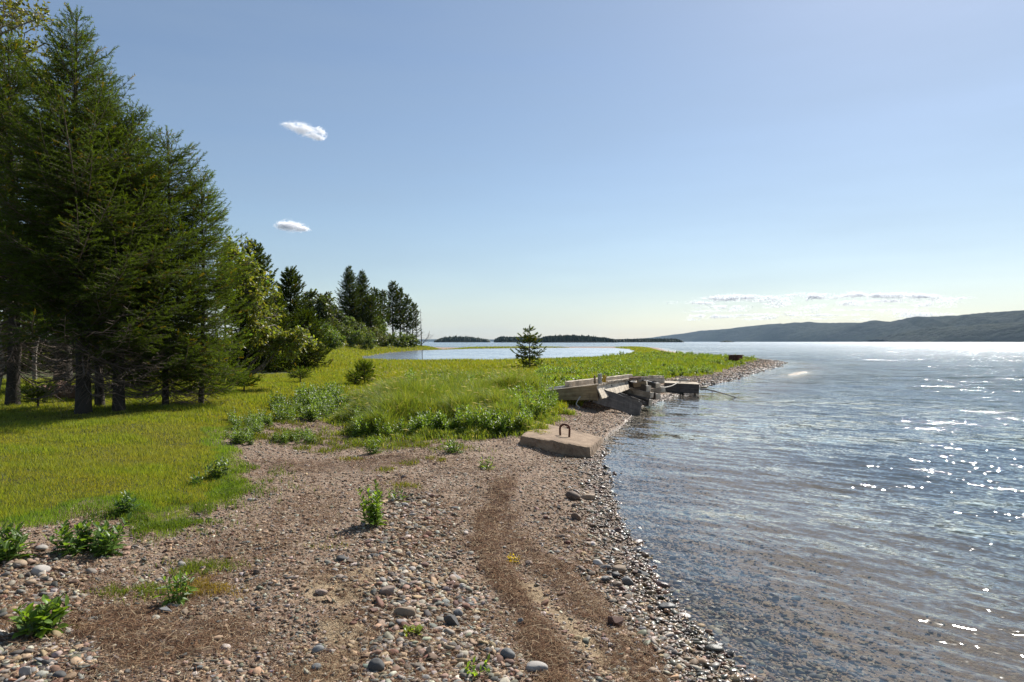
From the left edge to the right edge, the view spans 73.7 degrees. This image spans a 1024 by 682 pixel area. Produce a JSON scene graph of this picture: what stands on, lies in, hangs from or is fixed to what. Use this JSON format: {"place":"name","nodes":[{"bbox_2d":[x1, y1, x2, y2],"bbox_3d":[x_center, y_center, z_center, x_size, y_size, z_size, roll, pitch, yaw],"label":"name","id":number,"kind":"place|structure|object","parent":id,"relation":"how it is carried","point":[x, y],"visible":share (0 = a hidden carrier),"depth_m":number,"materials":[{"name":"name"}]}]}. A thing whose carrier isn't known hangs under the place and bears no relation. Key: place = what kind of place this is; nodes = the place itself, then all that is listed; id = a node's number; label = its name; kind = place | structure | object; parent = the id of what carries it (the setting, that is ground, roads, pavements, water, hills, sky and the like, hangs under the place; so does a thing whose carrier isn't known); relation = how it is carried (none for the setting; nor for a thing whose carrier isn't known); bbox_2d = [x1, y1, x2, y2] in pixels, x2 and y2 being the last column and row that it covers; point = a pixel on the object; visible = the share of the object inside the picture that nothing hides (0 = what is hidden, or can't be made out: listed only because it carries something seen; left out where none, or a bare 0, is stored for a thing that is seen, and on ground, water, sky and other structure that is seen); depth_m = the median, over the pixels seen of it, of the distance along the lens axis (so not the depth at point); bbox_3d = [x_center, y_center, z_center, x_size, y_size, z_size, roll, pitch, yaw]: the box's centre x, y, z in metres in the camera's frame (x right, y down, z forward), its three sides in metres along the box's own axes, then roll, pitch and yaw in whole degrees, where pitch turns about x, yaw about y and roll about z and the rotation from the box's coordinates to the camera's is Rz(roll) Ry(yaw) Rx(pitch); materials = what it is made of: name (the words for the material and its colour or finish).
{"place":"outdoors","nodes":[
{"label":"outdoors","id":0,"kind":"place"},
{"bbox_2d":[0,372,366,541],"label":"lawn grass","id":1,"kind":"structure","parent":0,"point":[74,463],"depth_m":9.20,"materials":[{"name":"plant"}]},
{"bbox_2d":[274,218,311,232],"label":"cloud","id":2,"kind":"structure","parent":0,"point":[289,226],"depth_m":4589.82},
{"bbox_2d":[279,121,326,141],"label":"cloud","id":3,"kind":"structure","parent":0,"point":[303,129],"depth_m":4193.15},
{"bbox_2d":[38,340,758,428],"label":"marsh grass","id":4,"kind":"structure","parent":0,"point":[344,360],"depth_m":42.98,"materials":[{"name":"plant"}]},
{"bbox_2d":[318,365,583,450],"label":"bank grass","id":5,"kind":"structure","parent":0,"point":[447,397],"depth_m":13.48,"materials":[{"name":"plant"}]},
{"bbox_2d":[362,348,632,359],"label":"pond","id":6,"kind":"structure","parent":0,"point":[491,354],"depth_m":114.82,"materials":[{"name":"liquid"}]},
{"bbox_2d":[0,341,1023,681],"bbox_3d":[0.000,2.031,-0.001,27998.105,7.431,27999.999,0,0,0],"label":"ground","id":7,"kind":"structure","parent":0,"point":[990,651],"depth_m":6.50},
{"bbox_2d":[0,317,32,371],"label":"spruce tree","id":8,"kind":"object","parent":7,"relation":"on","point":[3,325],"visible":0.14,"depth_m":37.56,"materials":[{"name":"green plant"}]},
{"bbox_2d":[0,521,35,564],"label":"leafy weed","id":9,"kind":"object","parent":7,"relation":"on","point":[8,548],"visible":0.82,"depth_m":4.96,"materials":[{"name":"green plant"}]},
{"bbox_2d":[18,666,30,676],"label":"stone","id":10,"kind":"object","parent":7,"relation":"on","point":[25,670],"visible":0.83,"depth_m":3.40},
{"bbox_2d":[0,311,50,370],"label":"spruce tree","id":11,"kind":"object","parent":7,"relation":"on","point":[24,367],"visible":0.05,"depth_m":39.45,"materials":[{"name":"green plant"}]},
{"bbox_2d":[0,0,71,388],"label":"broadleaf tree","id":12,"kind":"object","parent":7,"relation":"on","point":[13,6],"visible":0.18,"depth_m":17.70,"materials":[{"name":"green plant"}]},
{"bbox_2d":[16,379,57,406],"bbox_3d":[-9.574,1.120,13.779,0.723,0.759,0.837,0,0,-37],"label":"spruce seedling","id":13,"kind":"object","parent":7,"relation":"on","point":[34,393],"visible":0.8,"depth_m":13.70,"materials":[{"name":"green plant"}]},
{"bbox_2d":[31,565,50,574],"bbox_3d":[-3.318,1.609,4.808,0.117,0.074,0.108,-1,-1,-15],"label":"stone","id":14,"kind":"object","parent":7,"relation":"on","point":[37,569],"visible":0.88,"depth_m":4.78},
{"bbox_2d":[8,594,81,638],"bbox_3d":[-2.666,1.588,3.897,0.352,0.266,0.299,0,0,-13],"label":"leafy weed","id":15,"kind":"object","parent":7,"relation":"on","point":[39,618],"visible":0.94,"depth_m":3.87,"materials":[{"name":"green plant"}]},
{"bbox_2d":[0,29,94,404],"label":"spruce tree","id":16,"kind":"object","parent":7,"relation":"on","point":[7,93],"visible":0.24,"depth_m":14.44,"materials":[{"name":"green plant"}]},
{"bbox_2d":[4,222,90,380],"bbox_3d":[-14.648,-2.338,22.478,3.606,7.636,3.845,0,0,0],"label":"spruce tree","id":17,"kind":"object","parent":7,"relation":"on","point":[60,368],"visible":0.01,"depth_m":22.27,"materials":[{"name":"brown plant"}]},
{"bbox_2d":[24,321,75,372],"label":"spruce tree","id":18,"kind":"object","parent":7,"relation":"on","point":[49,356],"visible":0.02,"depth_m":36.87,"materials":[{"name":"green plant"}]},
{"bbox_2d":[39,381,74,398],"bbox_3d":[-10.574,1.177,15.985,0.825,0.512,0.408,0,0,-15],"label":"rotten log","id":19,"kind":"object","parent":7,"relation":"on","point":[72,395],"visible":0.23,"depth_m":15.88,"materials":[{"name":"brown wood"}]},
{"bbox_2d":[43,511,131,557],"bbox_3d":[-3.270,1.545,5.330,0.594,0.345,0.522,0,0,0],"label":"leafy weed","id":20,"kind":"object","parent":7,"relation":"on","point":[103,540],"visible":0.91,"depth_m":5.27,"materials":[{"name":"green plant"}]},
{"bbox_2d":[3,65,176,406],"bbox_3d":[-8.810,-2.154,14.558,3.620,7.331,3.944,0,0,33],"label":"spruce tree","id":21,"kind":"object","parent":7,"relation":"on","point":[98,401],"visible":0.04,"depth_m":14.09,"materials":[{"name":"green plant"}]},
{"bbox_2d":[17,97,216,411],"bbox_3d":[-7.550,-1.627,13.300,3.353,6.257,3.772,0,0,0],"label":"spruce tree","id":22,"kind":"object","parent":7,"relation":"on","point":[140,340],"visible":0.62,"depth_m":12.99,"materials":[{"name":"green plant"}]},
{"bbox_2d":[0,2,247,414],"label":"spruce tree","id":23,"kind":"object","parent":7,"relation":"on","point":[45,156],"visible":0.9,"depth_m":12.32,"materials":[{"name":"green plant"}]},
{"bbox_2d":[114,489,142,514],"bbox_3d":[-3.642,1.536,6.430,0.269,0.285,0.285,0,0,41],"label":"leafy weed","id":24,"kind":"object","parent":7,"relation":"on","point":[123,503],"visible":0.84,"depth_m":6.42,"materials":[{"name":"green plant"}]},
{"bbox_2d":[57,160,220,384],"bbox_3d":[-11.062,-2.023,20.131,5.045,7.290,5.634,0,0,0],"label":"spruce tree","id":25,"kind":"object","parent":7,"relation":"on","point":[141,328],"visible":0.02,"depth_m":20.16,"materials":[{"name":"green plant"}]},
{"bbox_2d":[73,555,263,603],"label":"beach grass","id":26,"kind":"structure","parent":7,"relation":"on","point":[192,566],"depth_m":4.92,"materials":[{"name":"plant"}]},
{"bbox_2d":[90,124,258,405],"bbox_3d":[-6.978,-1.498,14.245,3.223,5.982,3.059,0,0,0],"label":"spruce tree","id":27,"kind":"object","parent":7,"relation":"on","point":[184,194],"visible":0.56,"depth_m":14.07,"materials":[{"name":"green plant"}]},
{"bbox_2d":[34,458,314,546],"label":"beach grass","id":28,"kind":"structure","parent":7,"relation":"on","point":[171,524],"depth_m":6.51,"materials":[{"name":"plant"}]},
{"bbox_2d":[152,570,198,607],"bbox_3d":[-2.163,1.636,4.435,0.280,0.313,0.277,0,0,0],"label":"leafy weed","id":29,"kind":"object","parent":7,"relation":"on","point":[180,598],"visible":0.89,"depth_m":4.41,"materials":[{"name":"green plant"}]},
{"bbox_2d":[143,169,258,405],"bbox_3d":[-6.721,-1.109,14.834,2.506,5.311,2.504,0,0,0],"label":"spruce tree","id":30,"kind":"object","parent":7,"relation":"on","point":[217,277],"visible":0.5,"depth_m":14.69,"materials":[{"name":"green plant"}]},
{"bbox_2d":[171,571,253,598],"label":"beach grass","id":31,"kind":"structure","parent":7,"relation":"on","point":[202,586],"depth_m":4.64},
{"bbox_2d":[201,456,232,478],"bbox_3d":[-3.480,1.522,8.102,0.343,0.280,0.361,0,0,0],"label":"leafy weed","id":32,"kind":"object","parent":7,"relation":"on","point":[216,471],"visible":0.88,"depth_m":8.07,"materials":[{"name":"green plant"}]},
{"bbox_2d":[226,367,265,392],"bbox_3d":[-6.915,1.062,17.536,1.087,0.842,0.967,0,0,0],"label":"spruce seedling","id":33,"kind":"object","parent":7,"relation":"on","point":[244,383],"visible":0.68,"depth_m":17.49,"materials":[{"name":"green plant"}]},
{"bbox_2d":[211,238,302,373],"bbox_3d":[-11.730,-1.527,30.935,3.864,6.343,3.634,0,0,0],"label":"spruce tree","id":34,"kind":"object","parent":7,"relation":"on","point":[272,363],"visible":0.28,"depth_m":30.77,"materials":[{"name":"green plant"}]},
{"bbox_2d":[213,235,321,383],"bbox_3d":[-7.029,-0.955,19.297,3.558,4.371,2.828,0,0,0],"label":"alder tree","id":35,"kind":"object","parent":7,"relation":"on","point":[262,333],"visible":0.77,"depth_m":18.95,"materials":[{"name":"green plant"}]},
{"bbox_2d":[261,292,312,371],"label":"spruce tree","id":36,"kind":"object","parent":7,"relation":"on","point":[285,321],"visible":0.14,"depth_m":37.98,"materials":[{"name":"green plant"}]},
{"bbox_2d":[224,380,351,444],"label":"leafy undergrowth","id":37,"kind":"object","parent":7,"relation":"on","point":[319,401],"visible":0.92,"depth_m":13.66,"materials":[{"name":"green plant"}]},
{"bbox_2d":[284,364,312,381],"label":"spruce seedling","id":38,"kind":"object","parent":7,"relation":"on","point":[304,373],"visible":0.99,"depth_m":22.40,"materials":[{"name":"green plant"}]},
{"bbox_2d":[275,265,330,361],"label":"spruce tree","id":39,"kind":"object","parent":7,"relation":"on","point":[292,293],"visible":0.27,"depth_m":45.81,"materials":[{"name":"green plant"}]},
{"bbox_2d":[282,307,335,369],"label":"tree","id":40,"kind":"object","parent":7,"relation":"on","point":[309,318],"visible":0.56,"depth_m":40.77,"materials":[{"name":"green plant"}]},
{"bbox_2d":[299,288,337,326],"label":"broadleaf tree","id":41,"kind":"object","parent":7,"relation":"on","point":[320,302],"visible":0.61,"depth_m":123.51,"materials":[{"name":"green plant"}]},
{"bbox_2d":[318,324,345,348],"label":"bush","id":42,"kind":"object","parent":7,"relation":"on","point":[337,337],"visible":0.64,"depth_m":109.15,"materials":[{"name":"green plant"}]},
{"bbox_2d":[321,302,348,326],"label":"broadleaf tree","id":43,"kind":"object","parent":7,"relation":"on","point":[340,317],"visible":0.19,"depth_m":129.42,"materials":[{"name":"green plant"}]},
{"bbox_2d":[331,321,353,342],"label":"bush","id":44,"kind":"object","parent":7,"relation":"on","point":[340,328],"visible":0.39,"depth_m":126.65,"materials":[{"name":"green plant"}]},
{"bbox_2d":[0,402,685,681],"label":"dry seaweed","id":45,"kind":"object","parent":7,"relation":"on","point":[539,657],"visible":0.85,"depth_m":4.46,"materials":[{"name":"plant"}]},
{"bbox_2d":[342,315,356,339],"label":"bush","id":46,"kind":"object","parent":7,"relation":"on","point":[347,321],"visible":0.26,"depth_m":133.52,"materials":[{"name":"green plant"}]},
{"bbox_2d":[207,416,494,453],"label":"beach grass","id":47,"kind":"structure","parent":7,"relation":"on","point":[418,444],"depth_m":11.10,"materials":[{"name":"plant"}]},
{"bbox_2d":[332,265,372,330],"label":"spruce tree","id":48,"kind":"object","parent":7,"relation":"on","point":[348,285],"visible":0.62,"depth_m":149.00,"materials":[{"name":"green plant"}]},
{"bbox_2d":[344,369,368,383],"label":"spruce seedling","id":49,"kind":"object","parent":7,"relation":"on","point":[354,377],"visible":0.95,"depth_m":21.93,"materials":[{"name":"green plant"}]},
{"bbox_2d":[343,321,369,339],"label":"bush","id":50,"kind":"object","parent":7,"relation":"on","point":[362,327],"visible":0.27,"depth_m":133.87,"materials":[{"name":"green plant"}]},
{"bbox_2d":[346,329,377,349],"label":"bush","id":51,"kind":"object","parent":7,"relation":"on","point":[357,336],"visible":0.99,"depth_m":122.88,"materials":[{"name":"green plant"}]},
{"bbox_2d":[348,358,375,383],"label":"spruce seedling","id":52,"kind":"object","parent":7,"relation":"on","point":[364,370],"visible":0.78,"depth_m":22.41,"materials":[{"name":"green plant"}]},
{"bbox_2d":[346,269,384,331],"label":"spruce tree","id":53,"kind":"object","parent":7,"relation":"on","point":[362,278],"visible":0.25,"depth_m":154.33,"materials":[{"name":"green plant"}]},
{"bbox_2d":[291,455,445,549],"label":"beach grass","id":54,"kind":"structure","parent":7,"relation":"on","point":[405,462],"depth_m":9.19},
{"bbox_2d":[355,479,388,526],"bbox_3d":[-1.309,1.547,6.377,0.276,0.465,0.373,0,0,41],"label":"leafy weed","id":55,"kind":"object","parent":7,"relation":"on","point":[373,514],"visible":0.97,"depth_m":6.37,"materials":[{"name":"green plant"}]},
{"bbox_2d":[360,293,383,329],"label":"spruce tree","id":56,"kind":"object","parent":7,"relation":"on","point":[371,303],"visible":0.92,"depth_m":151.76,"materials":[{"name":"green plant"}]},
{"bbox_2d":[363,434,384,454],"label":"leafy weed","id":57,"kind":"object","parent":7,"relation":"on","point":[367,448],"visible":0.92,"depth_m":10.23,"materials":[{"name":"green plant"}]},
{"bbox_2d":[362,324,388,345],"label":"bush","id":58,"kind":"object","parent":7,"relation":"on","point":[375,330],"visible":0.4,"depth_m":139.61,"materials":[{"name":"green plant"}]},
{"bbox_2d":[367,658,384,670],"bbox_3d":[-0.726,1.737,3.651,0.092,0.087,0.072,6,9,10],"label":"stone","id":59,"kind":"object","parent":7,"relation":"on","point":[376,664],"visible":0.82,"depth_m":3.63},
{"bbox_2d":[370,287,386,320],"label":"spruce tree","id":60,"kind":"object","parent":7,"relation":"on","point":[376,294],"visible":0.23,"depth_m":160.03,"materials":[{"name":"green plant"}]},
{"bbox_2d":[377,289,391,326],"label":"spruce tree","id":61,"kind":"object","parent":7,"relation":"on","point":[384,298],"visible":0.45,"depth_m":165.81,"materials":[{"name":"green plant"}]},
{"bbox_2d":[371,328,400,346],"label":"bush","id":62,"kind":"object","parent":7,"relation":"on","point":[392,338],"visible":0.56,"depth_m":147.13,"materials":[{"name":"green plant"}]},
{"bbox_2d":[379,585,394,595],"bbox_3d":[-0.857,1.724,4.715,0.119,0.065,0.088,-8,1,13],"label":"stone","id":63,"kind":"object","parent":7,"relation":"on","point":[388,589],"visible":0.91,"depth_m":4.68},
{"bbox_2d":[385,280,403,333],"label":"spruce tree","id":64,"kind":"object","parent":7,"relation":"on","point":[392,298],"visible":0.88,"depth_m":171.59,"materials":[{"name":"green plant"}]},
{"bbox_2d":[389,332,411,347],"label":"bush","id":65,"kind":"object","parent":7,"relation":"on","point":[405,342],"visible":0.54,"depth_m":157.38,"materials":[{"name":"green plant"}]},
{"bbox_2d":[393,287,408,336],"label":"spruce tree","id":66,"kind":"object","parent":7,"relation":"on","point":[400,297],"visible":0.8,"depth_m":173.58,"materials":[{"name":"green plant"}]},
{"bbox_2d":[393,607,415,616],"bbox_3d":[-0.689,1.742,4.388,0.151,0.079,0.073,-1,11,11],"label":"stone","id":67,"kind":"object","parent":7,"relation":"on","point":[406,611],"visible":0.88,"depth_m":4.36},
{"bbox_2d":[401,294,417,335],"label":"spruce tree","id":68,"kind":"object","parent":7,"relation":"on","point":[408,315],"visible":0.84,"depth_m":175.63,"materials":[{"name":"green plant"}]},
{"bbox_2d":[402,301,421,336],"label":"spruce tree","id":69,"kind":"object","parent":7,"relation":"on","point":[413,306],"visible":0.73,"depth_m":177.69,"materials":[{"name":"green plant"}]},
{"bbox_2d":[404,333,420,346],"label":"bush","id":70,"kind":"object","parent":7,"relation":"on","point":[414,341],"visible":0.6,"depth_m":165.25,"materials":[{"name":"green plant"}]},
{"bbox_2d":[403,624,424,636],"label":"leafy weed","id":71,"kind":"object","parent":7,"relation":"on","point":[411,628],"visible":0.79,"depth_m":4.12,"materials":[{"name":"green plant"}]},
{"bbox_2d":[0,412,864,681],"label":"pebbles","id":72,"kind":"object","parent":7,"relation":"on","point":[545,602],"visible":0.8,"depth_m":4.67,"materials":[{"name":"stone"}]},
{"bbox_2d":[439,436,463,452],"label":"leafy weed","id":73,"kind":"object","parent":7,"relation":"on","point":[451,447],"visible":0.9,"depth_m":10.54,"materials":[{"name":"green plant"}]},
{"bbox_2d":[443,614,459,625],"bbox_3d":[-0.378,1.769,4.302,0.069,0.121,0.074,-33,0,-3],"label":"stone","id":74,"kind":"object","parent":7,"relation":"on","point":[450,619],"visible":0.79,"depth_m":4.28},
{"bbox_2d":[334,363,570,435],"bbox_3d":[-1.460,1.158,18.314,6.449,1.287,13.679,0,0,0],"label":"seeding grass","id":75,"kind":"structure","parent":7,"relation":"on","point":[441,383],"depth_m":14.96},
{"bbox_2d":[350,367,567,437],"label":"leafy undergrowth","id":76,"kind":"object","parent":7,"relation":"on","point":[438,421],"visible":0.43,"depth_m":12.57,"materials":[{"name":"green plant"}]},
{"bbox_2d":[0,400,950,681],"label":"pebbles","id":77,"kind":"object","parent":7,"relation":"on","point":[694,662],"visible":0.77,"depth_m":4.67,"materials":[{"name":"stone"}]},
{"bbox_2d":[463,653,489,677],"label":"leafy weed","id":78,"kind":"object","parent":7,"relation":"on","point":[474,673],"visible":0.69,"depth_m":3.67,"materials":[{"name":"green plant"}]},
{"bbox_2d":[0,373,966,681],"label":"pebbles","id":79,"kind":"object","parent":7,"relation":"on","point":[704,639],"visible":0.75,"depth_m":5.09,"materials":[{"name":"stone"}]},
{"bbox_2d":[500,648,514,658],"bbox_3d":[-0.025,1.774,3.871,0.088,0.071,0.064,5,6,4],"label":"stone","id":80,"kind":"object","parent":7,"relation":"on","point":[509,653],"visible":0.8,"depth_m":3.85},
{"bbox_2d":[510,325,548,367],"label":"spruce tree","id":81,"kind":"object","parent":7,"relation":"on","point":[529,339],"visible":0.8,"depth_m":40.82,"materials":[{"name":"green plant"}]},
{"bbox_2d":[525,661,547,672],"bbox_3d":[0.133,1.804,3.781,0.125,0.063,0.090,0,0,-12],"label":"stone","id":82,"kind":"object","parent":7,"relation":"on","point":[533,666],"visible":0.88,"depth_m":3.75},
{"bbox_2d":[520,423,602,457],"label":"mooring block","id":83,"kind":"structure","parent":7,"relation":"on","point":[569,442],"depth_m":11.93,"materials":[{"name":"concrete"}]},
{"bbox_2d":[565,491,579,499],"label":"stone","id":84,"kind":"object","parent":7,"relation":"on","point":[572,495],"visible":0.91,"depth_m":8.27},
{"bbox_2d":[548,378,636,400],"bbox_3d":[2.406,1.376,20.492,1.950,0.641,5.772,0,0,21],"label":"dock section","id":85,"kind":"object","parent":7,"relation":"on","point":[589,391],"visible":0.68,"depth_m":17.91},
{"bbox_2d":[565,374,632,386],"bbox_3d":[2.727,1.170,20.750,0.178,0.187,4.424,0,0,33],"label":"timber","id":86,"kind":"object","parent":85,"relation":"on","point":[574,383],"visible":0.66,"depth_m":19.87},
{"bbox_2d":[607,616,623,626],"bbox_3d":[0.694,1.880,4.602,0.093,0.086,0.108,0,0,39],"label":"stone","id":87,"kind":"object","parent":7,"relation":"on","point":[614,620],"visible":0.95,"depth_m":4.57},
{"bbox_2d":[590,389,642,414],"bbox_3d":[2.836,1.626,18.402,1.832,0.444,0.128,19,-11,-33],"label":"timber","id":88,"kind":"object","parent":7,"relation":"on","point":[619,402],"visible":0.77,"depth_m":18.42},
{"bbox_2d":[535,350,755,385],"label":"leafy undergrowth","id":89,"kind":"object","parent":7,"relation":"on","point":[615,369],"visible":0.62,"depth_m":39.50,"materials":[{"name":"green plant"}]},
{"bbox_2d":[633,376,664,383],"bbox_3d":[4.411,1.362,24.242,1.397,0.399,2.459,0,0,37],"label":"dock section","id":90,"kind":"object","parent":7,"relation":"on","point":[661,380],"visible":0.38,"depth_m":23.81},
{"bbox_2d":[704,644,723,651],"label":"stone","id":91,"kind":"object","parent":7,"relation":"on","point":[714,647],"visible":0.98,"depth_m":4.35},
{"bbox_2d":[663,358,801,391],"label":"pebbles","id":92,"kind":"object","parent":7,"relation":"on","point":[755,370],"visible":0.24,"depth_m":42.42,"materials":[{"name":"stone"}]},
{"bbox_2d":[0,0,1023,338],"label":"sky","id":93,"kind":"structure","parent":0,"point":[558,167],"materials":[{"name":"blue"}]},
{"bbox_2d":[540,342,617,342],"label":"island","id":94,"kind":"structure","parent":0,"point":[578,342],"depth_m":1450.33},
{"bbox_2d":[537,334,616,341],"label":"island woods","id":95,"kind":"object","parent":94,"relation":"on","point":[569,338],"visible":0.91,"depth_m":1470.16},
{"bbox_2d":[417,342,1023,632],"bbox_3d":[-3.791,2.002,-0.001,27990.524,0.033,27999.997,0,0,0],"label":"water","id":96,"kind":"structure","parent":0,"point":[936,428],"depth_m":16.68,"materials":[{"name":"liquid"}]},
{"bbox_2d":[621,392,652,405],"bbox_3d":[3.704,1.726,20.598,0.220,0.218,1.148,0,7,-45],"label":"timber","id":97,"kind":"object","parent":96,"relation":"on","point":[648,400],"visible":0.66,"depth_m":20.31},
{"bbox_2d":[624,388,653,397],"bbox_3d":[3.802,1.546,20.794,0.207,0.201,1.110,0,5,-43],"label":"timber","id":98,"kind":"object","parent":97,"relation":"on","point":[638,392],"visible":0.84,"depth_m":20.62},
{"bbox_2d":[628,380,650,391],"bbox_3d":[3.852,1.357,21.048,0.212,0.220,1.229,0,5,-24],"label":"timber","id":99,"kind":"object","parent":98,"relation":"on","point":[646,388],"visible":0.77,"depth_m":20.63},
{"bbox_2d":[664,381,699,393],"bbox_3d":[6.635,1.785,26.775,1.307,0.409,1.399,0,0,11],"label":"float box","id":100,"kind":"object","parent":96,"relation":"on","point":[686,387],"visible":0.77,"depth_m":26.15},
{"bbox_2d":[664,290,974,320],"bbox_3d":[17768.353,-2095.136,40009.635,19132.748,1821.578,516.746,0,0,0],"label":"cloud","id":101,"kind":"structure","parent":0,"point":[874,295],"depth_m":39984.65,"materials":[{"name":"white"}]},
{"bbox_2d":[642,310,1023,341],"bbox_3d":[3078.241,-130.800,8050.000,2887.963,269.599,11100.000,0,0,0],"label":"hills","id":102,"kind":"structure","parent":0,"point":[826,332],"depth_m":6459.82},
{"bbox_2d":[863,322,1023,341],"bbox_3d":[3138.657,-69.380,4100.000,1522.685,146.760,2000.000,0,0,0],"label":"hills","id":103,"kind":"structure","parent":0,"point":[1004,332],"depth_m":3885.96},
{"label":"island","id":104,"kind":"structure","parent":0,"visible":0},
{"bbox_2d":[434,335,489,341],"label":"island woods","id":105,"kind":"object","parent":104,"relation":"on","point":[455,338],"visible":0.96,"depth_m":1871.39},
{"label":"island","id":106,"kind":"structure","parent":0,"visible":0},
{"bbox_2d":[494,336,535,341],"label":"island woods","id":107,"kind":"object","parent":106,"relation":"on","point":[506,339],"visible":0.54,"depth_m":1672.36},
{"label":"island","id":108,"kind":"structure","parent":0,"visible":0},
{"bbox_2d":[615,338,682,341],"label":"island woods","id":109,"kind":"object","parent":108,"relation":"on","point":[649,340],"visible":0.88,"depth_m":1770.01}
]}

